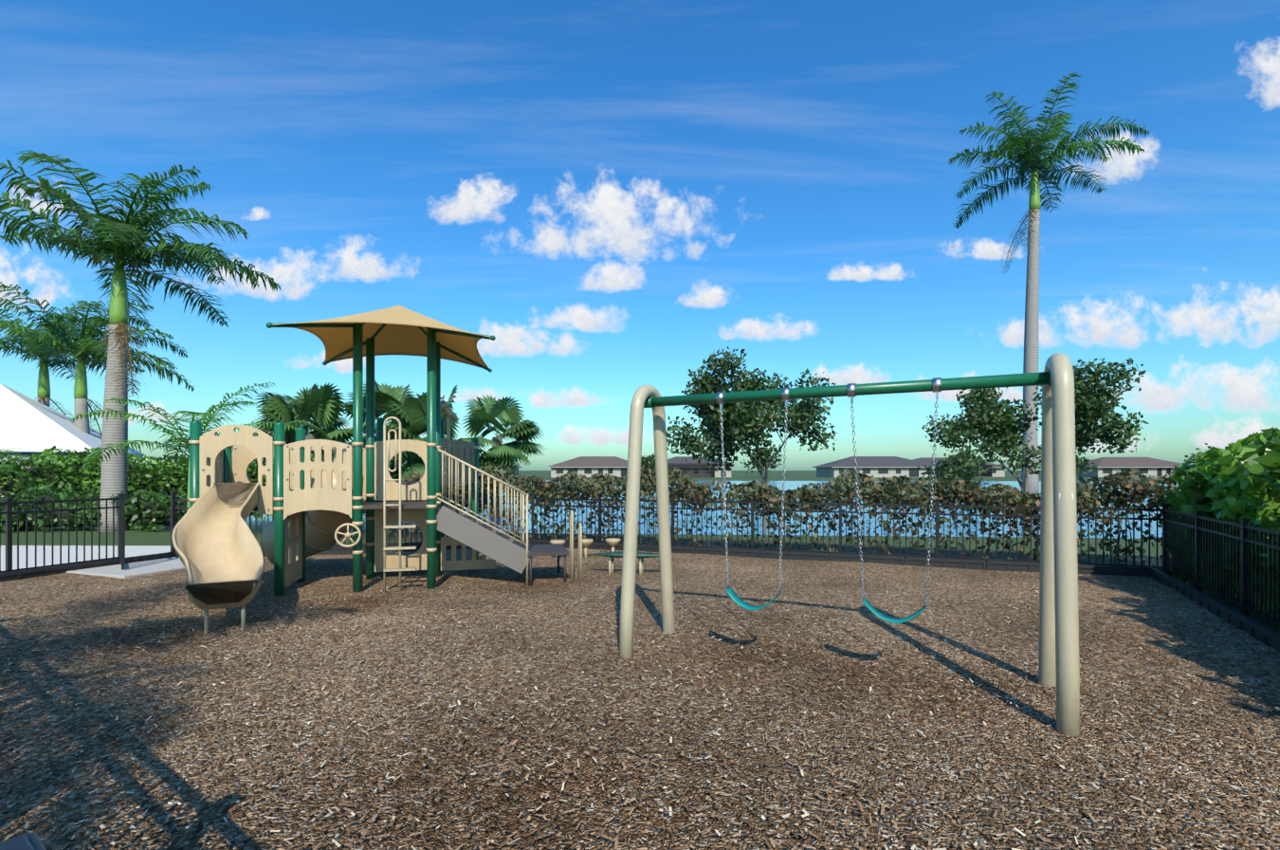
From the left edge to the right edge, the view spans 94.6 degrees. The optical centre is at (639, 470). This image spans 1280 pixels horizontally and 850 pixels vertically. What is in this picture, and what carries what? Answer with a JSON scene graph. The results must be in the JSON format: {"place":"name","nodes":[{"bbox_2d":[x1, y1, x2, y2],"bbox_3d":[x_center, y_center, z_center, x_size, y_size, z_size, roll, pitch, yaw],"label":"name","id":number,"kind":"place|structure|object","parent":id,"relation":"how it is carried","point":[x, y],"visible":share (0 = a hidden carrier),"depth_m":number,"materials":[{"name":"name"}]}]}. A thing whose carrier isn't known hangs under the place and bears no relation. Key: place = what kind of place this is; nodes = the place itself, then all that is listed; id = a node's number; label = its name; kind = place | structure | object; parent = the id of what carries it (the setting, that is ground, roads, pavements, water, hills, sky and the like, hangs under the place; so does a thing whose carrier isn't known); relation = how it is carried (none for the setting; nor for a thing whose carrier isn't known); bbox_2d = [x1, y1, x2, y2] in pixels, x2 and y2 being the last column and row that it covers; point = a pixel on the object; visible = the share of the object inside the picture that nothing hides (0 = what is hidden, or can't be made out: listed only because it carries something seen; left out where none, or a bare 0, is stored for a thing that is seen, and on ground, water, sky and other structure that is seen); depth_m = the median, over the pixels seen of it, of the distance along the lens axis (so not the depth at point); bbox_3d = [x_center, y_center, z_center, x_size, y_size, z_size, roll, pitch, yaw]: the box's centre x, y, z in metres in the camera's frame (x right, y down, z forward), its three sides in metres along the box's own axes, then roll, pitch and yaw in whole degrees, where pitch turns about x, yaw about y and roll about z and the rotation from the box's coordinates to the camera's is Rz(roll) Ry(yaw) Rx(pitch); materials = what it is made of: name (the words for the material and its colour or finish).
{"place":"outdoors","nodes":[
{"label":"outdoors","id":0,"kind":"place"},
{"bbox_2d":[0,251,68,310],"bbox_3d":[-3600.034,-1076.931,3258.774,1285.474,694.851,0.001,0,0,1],"label":"cloud","id":1,"kind":"structure","parent":0,"point":[47,293],"depth_m":3255.35,"materials":[{"name":"white"}]},
{"bbox_2d":[9,187,68,214],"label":"cloud","id":2,"kind":"structure","parent":0,"point":[35,202],"depth_m":3290.26,"materials":[{"name":"white"}]},
{"bbox_2d":[101,402,175,425],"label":"cloud","id":3,"kind":"structure","parent":0,"point":[141,412],"depth_m":3138.80,"materials":[{"name":"white"}]},
{"bbox_2d":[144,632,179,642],"bbox_3d":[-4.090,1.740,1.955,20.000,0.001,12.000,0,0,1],"label":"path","id":4,"kind":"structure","parent":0,"point":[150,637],"depth_m":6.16,"materials":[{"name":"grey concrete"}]},
{"bbox_2d":[250,208,267,219],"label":"cloud","id":5,"kind":"structure","parent":0,"point":[259,213],"depth_m":3094.98,"materials":[{"name":"white"}]},
{"bbox_2d":[206,250,312,300],"bbox_3d":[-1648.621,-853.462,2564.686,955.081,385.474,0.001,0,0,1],"label":"cloud","id":6,"kind":"structure","parent":0,"point":[295,285],"depth_m":2563.71,"materials":[{"name":"white"}]},
{"bbox_2d":[295,350,365,373],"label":"cloud","id":7,"kind":"structure","parent":0,"point":[342,366],"depth_m":2841.61,"materials":[{"name":"white"}]},
{"bbox_2d":[271,233,414,298],"bbox_3d":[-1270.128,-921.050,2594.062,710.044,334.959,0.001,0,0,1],"label":"cloud","id":8,"kind":"structure","parent":0,"point":[368,267],"depth_m":2593.91,"materials":[{"name":"white"}]},
{"bbox_2d":[338,380,426,477],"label":"sabal fans","id":9,"kind":"object","parent":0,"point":[384,393],"visible":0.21,"depth_m":20.98,"materials":[{"name":"green plant"}]},
{"bbox_2d":[440,388,501,402],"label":"cloud","id":10,"kind":"structure","parent":0,"point":[473,394],"depth_m":2867.22,"materials":[{"name":"white"}]},
{"bbox_2d":[431,171,554,241],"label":"cloud","id":11,"kind":"structure","parent":0,"point":[467,203],"depth_m":2515.53,"materials":[{"name":"white"}]},
{"bbox_2d":[501,465,522,475],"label":"house","id":12,"kind":"structure","parent":0,"point":[516,470],"depth_m":159.30,"materials":[{"name":"paint"}]},
{"bbox_2d":[476,324,577,355],"bbox_3d":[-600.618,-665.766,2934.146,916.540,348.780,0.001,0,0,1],"label":"cloud","id":13,"kind":"structure","parent":0,"point":[508,340],"depth_m":2934.22,"materials":[{"name":"white"}]},
{"bbox_2d":[529,386,600,407],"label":"cloud","id":14,"kind":"structure","parent":0,"point":[575,397],"depth_m":2895.71,"materials":[{"name":"white"}]},
{"bbox_2d":[534,288,635,331],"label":"cloud","id":15,"kind":"structure","parent":0,"point":[580,318],"depth_m":2684.13,"materials":[{"name":"white"}]},
{"bbox_2d":[547,456,627,476],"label":"house","id":16,"kind":"structure","parent":0,"point":[589,466],"depth_m":143.61,"materials":[{"name":"paint"}]},
{"bbox_2d":[558,424,643,445],"bbox_3d":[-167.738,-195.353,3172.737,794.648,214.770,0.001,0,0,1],"label":"cloud","id":17,"kind":"structure","parent":0,"point":[570,434],"depth_m":3173.84,"materials":[{"name":"white"}]},
{"bbox_2d":[27,480,1178,538],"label":"pond water","id":18,"kind":"structure","parent":0,"point":[792,484],"depth_m":20.10,"materials":[{"name":"blue liquid"}]},
{"bbox_2d":[512,181,704,263],"bbox_3d":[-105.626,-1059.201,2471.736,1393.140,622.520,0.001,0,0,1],"label":"cloud","id":19,"kind":"structure","parent":0,"point":[611,212],"depth_m":2471.61,"materials":[{"name":"white"}]},
{"bbox_2d":[557,248,660,292],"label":"cloud","id":20,"kind":"structure","parent":0,"point":[613,277],"depth_m":2611.90,"materials":[{"name":"white"}]},
{"bbox_2d":[0,0,1279,470],"label":"sky","id":21,"kind":"structure","parent":0,"point":[816,138],"materials":[{"name":"blue"}]},
{"bbox_2d":[0,470,1279,632],"bbox_3d":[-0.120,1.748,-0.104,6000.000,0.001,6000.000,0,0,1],"label":"terrain","id":22,"kind":"structure","parent":0,"point":[141,537],"depth_m":15.15,"materials":[{"name":"green plant"}]},
{"bbox_2d":[29,360,50,465],"bbox_3d":[-26.338,-1.519,25.819,0.685,6.616,0.747,0,0,1],"label":"palm trunk","id":23,"kind":"object","parent":22,"relation":"on","point":[44,387],"visible":0.19,"depth_m":25.87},
{"bbox_2d":[0,300,150,417],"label":"palm fronds","id":24,"kind":"object","parent":23,"relation":"attached to","point":[61,361],"visible":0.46,"depth_m":25.83,"materials":[{"name":"green plant"}]},
{"bbox_2d":[0,383,144,465],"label":"tent roof","id":25,"kind":"structure","parent":22,"relation":"on","point":[28,425],"depth_m":21.56,"materials":[{"name":"white fabric"}]},
{"bbox_2d":[73,357,91,461],"bbox_3d":[-22.397,-1.369,23.729,0.742,6.316,0.685,0,0,1],"label":"palm trunk","id":26,"kind":"object","parent":22,"relation":"on","point":[81,393],"visible":0.46,"depth_m":23.70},
{"bbox_2d":[0,281,194,435],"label":"palm fronds","id":27,"kind":"object","parent":26,"relation":"attached to","point":[89,344],"visible":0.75,"depth_m":23.51,"materials":[{"name":"green plant"}]},
{"bbox_2d":[0,545,170,570],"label":"pool deck","id":28,"kind":"structure","parent":22,"relation":"on","point":[135,550],"depth_m":12.29,"materials":[{"name":"white concrete"}]},
{"bbox_2d":[0,484,187,531],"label":"hedge","id":29,"kind":"object","parent":22,"relation":"on","point":[164,499],"depth_m":16.81,"materials":[{"name":"green plant"}]},
{"bbox_2d":[96,263,129,531],"bbox_3d":[-15.168,-2.062,17.021,0.721,7.700,0.721,0,0,1],"label":"palm trunk","id":30,"kind":"object","parent":22,"relation":"on","point":[114,475],"visible":0.71,"depth_m":16.83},
{"bbox_2d":[0,149,280,397],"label":"palm fronds","id":31,"kind":"object","parent":30,"relation":"attached to","point":[118,245],"visible":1,"depth_m":16.61,"materials":[{"name":"green plant"}]},
{"bbox_2d":[186,457,189,511],"bbox_3d":[-11.102,0.738,14.660,0.262,2.100,0.276,0,0,1],"label":"young palm trunk","id":32,"kind":"object","parent":22,"relation":"on","point":[188,503],"visible":0.15,"depth_m":14.56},
{"bbox_2d":[69,382,297,467],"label":"palm fronds","id":33,"kind":"object","parent":32,"relation":"on","point":[204,418],"visible":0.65,"depth_m":14.59,"materials":[{"name":"green plant"}]},
{"bbox_2d":[0,445,490,519],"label":"hedge","id":34,"kind":"object","parent":22,"relation":"on","point":[59,458],"depth_m":20.10,"materials":[{"name":"green plant"}]},
{"bbox_2d":[305,435,315,439],"bbox_3d":[-11.569,0.288,20.568,0.471,3.012,0.400,0,0,1],"label":"sabal trunk","id":35,"kind":"object","parent":22,"relation":"on","point":[310,436],"visible":0.19,"depth_m":20.43,"materials":[{"name":"brown plant"}]},
{"bbox_2d":[252,382,365,461],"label":"sabal fans","id":36,"kind":"object","parent":35,"relation":"attached to","point":[320,407],"visible":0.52,"depth_m":20.17,"materials":[{"name":"green plant"}]},
{"bbox_2d":[490,437,502,513],"bbox_3d":[-5.725,0.238,23.481,0.471,3.112,0.400,0,0,1],"label":"palm trunk","id":37,"kind":"object","parent":22,"relation":"on","point":[495,439],"visible":0.06,"depth_m":23.33,"materials":[{"name":"brown plant"}]},
{"bbox_2d":[461,394,547,474],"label":"sabal fans","id":38,"kind":"object","parent":37,"relation":"attached to","point":[484,415],"visible":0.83,"depth_m":22.93,"materials":[{"name":"green plant"}]},
{"bbox_2d":[503,456,528,473],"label":"tree leaves","id":39,"kind":"object","parent":22,"relation":"on","point":[515,465],"visible":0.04,"depth_m":140.01,"materials":[{"name":"green plant"}]},
{"bbox_2d":[0,548,1279,849],"bbox_3d":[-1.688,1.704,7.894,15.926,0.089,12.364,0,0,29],"label":"mulch bed","id":40,"kind":"object","parent":22,"relation":"on","point":[694,576],"depth_m":4.14,"materials":[{"name":"brown wood"}]},
{"bbox_2d":[0,831,46,849],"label":"concrete walkway","id":41,"kind":"structure","parent":40,"relation":"on","point":[32,840],"depth_m":0.66,"materials":[{"name":"grey concrete"}]},
{"bbox_2d":[66,556,185,578],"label":"walkway","id":42,"kind":"structure","parent":40,"relation":"on","point":[147,567],"depth_m":9.85,"materials":[{"name":"white concrete"}]},
{"bbox_2d":[171,322,582,634],"bbox_3d":[-3.439,-0.227,8.604,5.161,4.429,4.435,0,0,-15],"label":"play structure","id":43,"kind":"object","parent":40,"relation":"on","point":[318,504],"visible":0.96,"depth_m":8.34,"materials":[{"name":"beige plastic"}]},
{"bbox_2d":[273,305,490,368],"bbox_3d":[-3.580,-2.109,8.801,2.670,0.706,2.670,0,0,-15],"label":"canopy","id":44,"kind":"object","parent":43,"relation":"on","point":[401,333],"visible":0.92,"depth_m":9.23,"materials":[{"name":"beige fabric"}]},
{"bbox_2d":[549,537,620,559],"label":"stepping pods","id":45,"kind":"object","parent":40,"relation":"on","point":[612,542],"visible":0.75,"depth_m":11.38,"materials":[{"name":"beige plastic"}]},
{"bbox_2d":[589,549,658,575],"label":"alligator balance beam","id":46,"kind":"structure","parent":40,"relation":"on","point":[611,555],"depth_m":9.61,"materials":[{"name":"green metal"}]},
{"bbox_2d":[0,492,1279,626],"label":"playground fence","id":47,"kind":"object","parent":40,"relation":"on","point":[1205,532],"visible":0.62,"depth_m":9.69,"materials":[{"name":"black metal"}]},
{"bbox_2d":[0,539,1279,652],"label":"border timbers","id":48,"kind":"object","parent":40,"relation":"on","point":[1267,635],"visible":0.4,"depth_m":10.06,"materials":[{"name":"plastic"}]},
{"bbox_2d":[619,352,1079,735],"bbox_3d":[1.536,0.578,4.999,3.469,2.828,1.068,0,0,28],"label":"swing set","id":49,"kind":"object","parent":40,"relation":"on","point":[1058,658],"visible":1,"depth_m":4.55,"materials":[{"name":"paint"}]},
{"bbox_2d":[252,530,1192,578],"bbox_3d":[2.091,1.740,13.317,26.511,0.001,3.000,0,0,20],"label":"planting bed","id":50,"kind":"object","parent":22,"relation":"on","point":[1153,560],"depth_m":13.08,"materials":[{"name":"soil"}]},
{"bbox_2d":[350,462,1191,564],"bbox_3d":[1.836,0.789,12.612,20.628,1.946,1.385,0,0,20],"label":"hedge","id":51,"kind":"object","parent":50,"relation":"on","point":[1088,494],"depth_m":11.56,"materials":[{"name":"green plant"}]},
{"bbox_2d":[686,367,816,532],"bbox_3d":[2.971,-0.440,16.075,3.484,4.459,2.825,0,0,14],"label":"tree","id":52,"kind":"object","parent":22,"relation":"on","point":[764,478],"visible":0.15,"depth_m":16.16,"materials":[{"name":"brown plant"}]},
{"bbox_2d":[666,346,837,472],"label":"young oak leaves","id":53,"kind":"object","parent":52,"relation":"on","point":[746,423],"visible":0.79,"depth_m":15.34,"materials":[{"name":"green plant"}]},
{"bbox_2d":[735,443,782,474],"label":"tree leaves","id":54,"kind":"object","parent":22,"relation":"on","point":[750,462],"visible":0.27,"depth_m":144.88,"materials":[{"name":"green plant"}]},
{"bbox_2d":[946,445,988,475],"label":"tree leaves","id":55,"kind":"object","parent":22,"relation":"on","point":[962,456],"visible":0.27,"depth_m":139.76,"materials":[{"name":"green plant"}]},
{"bbox_2d":[946,377,1113,533],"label":"tree branches","id":56,"kind":"object","parent":22,"relation":"on","point":[1020,481],"visible":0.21,"depth_m":15.50,"materials":[{"name":"brown plant"}]},
{"bbox_2d":[916,357,1149,489],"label":"young oak leaves","id":57,"kind":"object","parent":56,"relation":"on","point":[985,413],"visible":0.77,"depth_m":15.66,"materials":[{"name":"green plant"}]},
{"bbox_2d":[1020,170,1040,498],"bbox_3d":[20.887,-7.082,31.587,0.934,17.740,0.865,0,0,1],"label":"palm trunk","id":58,"kind":"object","parent":22,"relation":"on","point":[1031,349],"visible":0.83,"depth_m":31.35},
{"bbox_2d":[947,72,1149,273],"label":"palm fronds","id":59,"kind":"object","parent":58,"relation":"attached to","point":[1012,149],"visible":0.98,"depth_m":31.34,"materials":[{"name":"green plant"}]},
{"bbox_2d":[1075,452,1097,475],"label":"tree leaves","id":60,"kind":"object","parent":22,"relation":"on","point":[1080,464],"visible":0.4,"depth_m":142.18,"materials":[{"name":"green plant"}]},
{"bbox_2d":[1183,442,1211,464],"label":"tree leaves","id":61,"kind":"object","parent":22,"relation":"on","point":[1194,455],"visible":0.06,"depth_m":143.10,"materials":[{"name":"green plant"}]},
{"bbox_2d":[1160,426,1279,617],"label":"hedge","id":62,"kind":"object","parent":22,"relation":"on","point":[1237,480],"depth_m":7.46,"materials":[{"name":"green plant"}]},
{"bbox_3d":[-20.358,1.138,17.698,0.183,1.300,0.192,0,0,1],"label":"young palm trunk","id":63,"kind":"object","parent":22,"relation":"on","visible":0},
{"bbox_2d":[0,449,33,479],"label":"palm fronds","id":64,"kind":"object","parent":63,"relation":"on","point":[11,470],"visible":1,"depth_m":18.69,"materials":[{"name":"green plant"}]},
{"bbox_2d":[640,453,655,475],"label":"tree leaves","id":65,"kind":"object","parent":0,"point":[649,461],"depth_m":141.42,"materials":[{"name":"green plant"}]},
{"bbox_2d":[653,456,735,476],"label":"house","id":66,"kind":"structure","parent":0,"point":[690,466],"depth_m":141.22,"materials":[{"name":"paint"}]},
{"bbox_2d":[678,278,726,308],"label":"cloud","id":67,"kind":"structure","parent":0,"point":[709,298],"depth_m":2640.74,"materials":[{"name":"white"}]},
{"bbox_2d":[720,319,814,340],"bbox_3d":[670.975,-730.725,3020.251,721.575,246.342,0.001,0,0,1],"label":"cloud","id":68,"kind":"structure","parent":0,"point":[748,328],"depth_m":3020.67,"materials":[{"name":"white"}]},
{"bbox_2d":[813,363,890,384],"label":"cloud","id":69,"kind":"structure","parent":0,"point":[858,374],"depth_m":2944.51,"materials":[{"name":"white"}]},
{"bbox_2d":[829,263,904,281],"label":"cloud","id":70,"kind":"structure","parent":0,"point":[868,273],"depth_m":3256.71,"materials":[{"name":"white"}]},
{"bbox_2d":[811,456,939,476],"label":"house","id":71,"kind":"structure","parent":0,"point":[884,466],"depth_m":142.21,"materials":[{"name":"paint"}]},
{"bbox_2d":[912,457,1008,476],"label":"house","id":72,"kind":"structure","parent":0,"point":[997,471],"depth_m":157.02,"materials":[{"name":"paint"}]},
{"bbox_2d":[920,372,1023,401],"bbox_3d":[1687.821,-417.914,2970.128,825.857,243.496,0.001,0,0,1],"label":"cloud","id":73,"kind":"structure","parent":0,"point":[1011,393],"depth_m":2971.07,"materials":[{"name":"white"}]},
{"bbox_2d":[948,238,1022,259],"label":"cloud","id":74,"kind":"structure","parent":0,"point":[984,248],"depth_m":3281.39,"materials":[{"name":"white"}]},
{"bbox_2d":[1039,433,1138,454],"bbox_3d":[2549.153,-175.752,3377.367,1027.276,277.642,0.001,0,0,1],"label":"cloud","id":75,"kind":"structure","parent":0,"point":[1126,449],"depth_m":3375.81,"materials":[{"name":"white"}]},
{"bbox_2d":[1001,297,1199,347],"bbox_3d":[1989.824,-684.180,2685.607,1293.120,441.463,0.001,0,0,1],"label":"cloud","id":76,"kind":"structure","parent":0,"point":[1102,328],"depth_m":2684.46,"materials":[{"name":"white"}]},
{"bbox_2d":[1072,131,1158,181],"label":"cloud","id":77,"kind":"structure","parent":0,"point":[1119,166],"depth_m":2405.84,"materials":[{"name":"white"}]},
{"bbox_2d":[1076,457,1190,476],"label":"house","id":78,"kind":"structure","parent":0,"point":[1145,466],"depth_m":150.18,"materials":[{"name":"paint"}]},
{"bbox_2d":[1077,362,1279,413],"bbox_3d":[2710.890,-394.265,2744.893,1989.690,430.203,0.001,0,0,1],"label":"cloud","id":79,"kind":"structure","parent":0,"point":[1244,391],"depth_m":2745.57,"materials":[{"name":"white"}]},
{"bbox_2d":[1118,283,1279,349],"bbox_3d":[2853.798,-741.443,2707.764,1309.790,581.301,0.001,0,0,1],"label":"cloud","id":80,"kind":"structure","parent":0,"point":[1210,324],"depth_m":2709.98,"materials":[{"name":"white"}]},
{"bbox_2d":[1195,418,1268,449],"bbox_3d":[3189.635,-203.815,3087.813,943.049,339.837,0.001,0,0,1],"label":"cloud","id":81,"kind":"structure","parent":0,"point":[1215,437],"depth_m":3089.61,"materials":[{"name":"white"}]},
{"bbox_2d":[1252,41,1279,107],"bbox_3d":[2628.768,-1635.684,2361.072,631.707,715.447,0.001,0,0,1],"label":"cloud","id":82,"kind":"structure","parent":0,"point":[1268,64],"depth_m":2362.67,"materials":[{"name":"white"}]},
{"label":"sabal palm trunk","id":83,"kind":"object","parent":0,"visible":0},
{"bbox_2d":[375,384,488,487],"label":"sabal fans","id":84,"kind":"object","parent":83,"relation":"attached to","point":[411,417],"visible":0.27,"depth_m":19.35,"materials":[{"name":"green plant"}]},
{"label":"sabal palm trunk","id":85,"kind":"object","parent":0,"visible":0},
{"bbox_2d":[253,382,351,443],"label":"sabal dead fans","id":86,"kind":"object","parent":85,"relation":"attached to","point":[315,423],"visible":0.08,"depth_m":22.91,"materials":[{"name":"green plant"}]}
]}

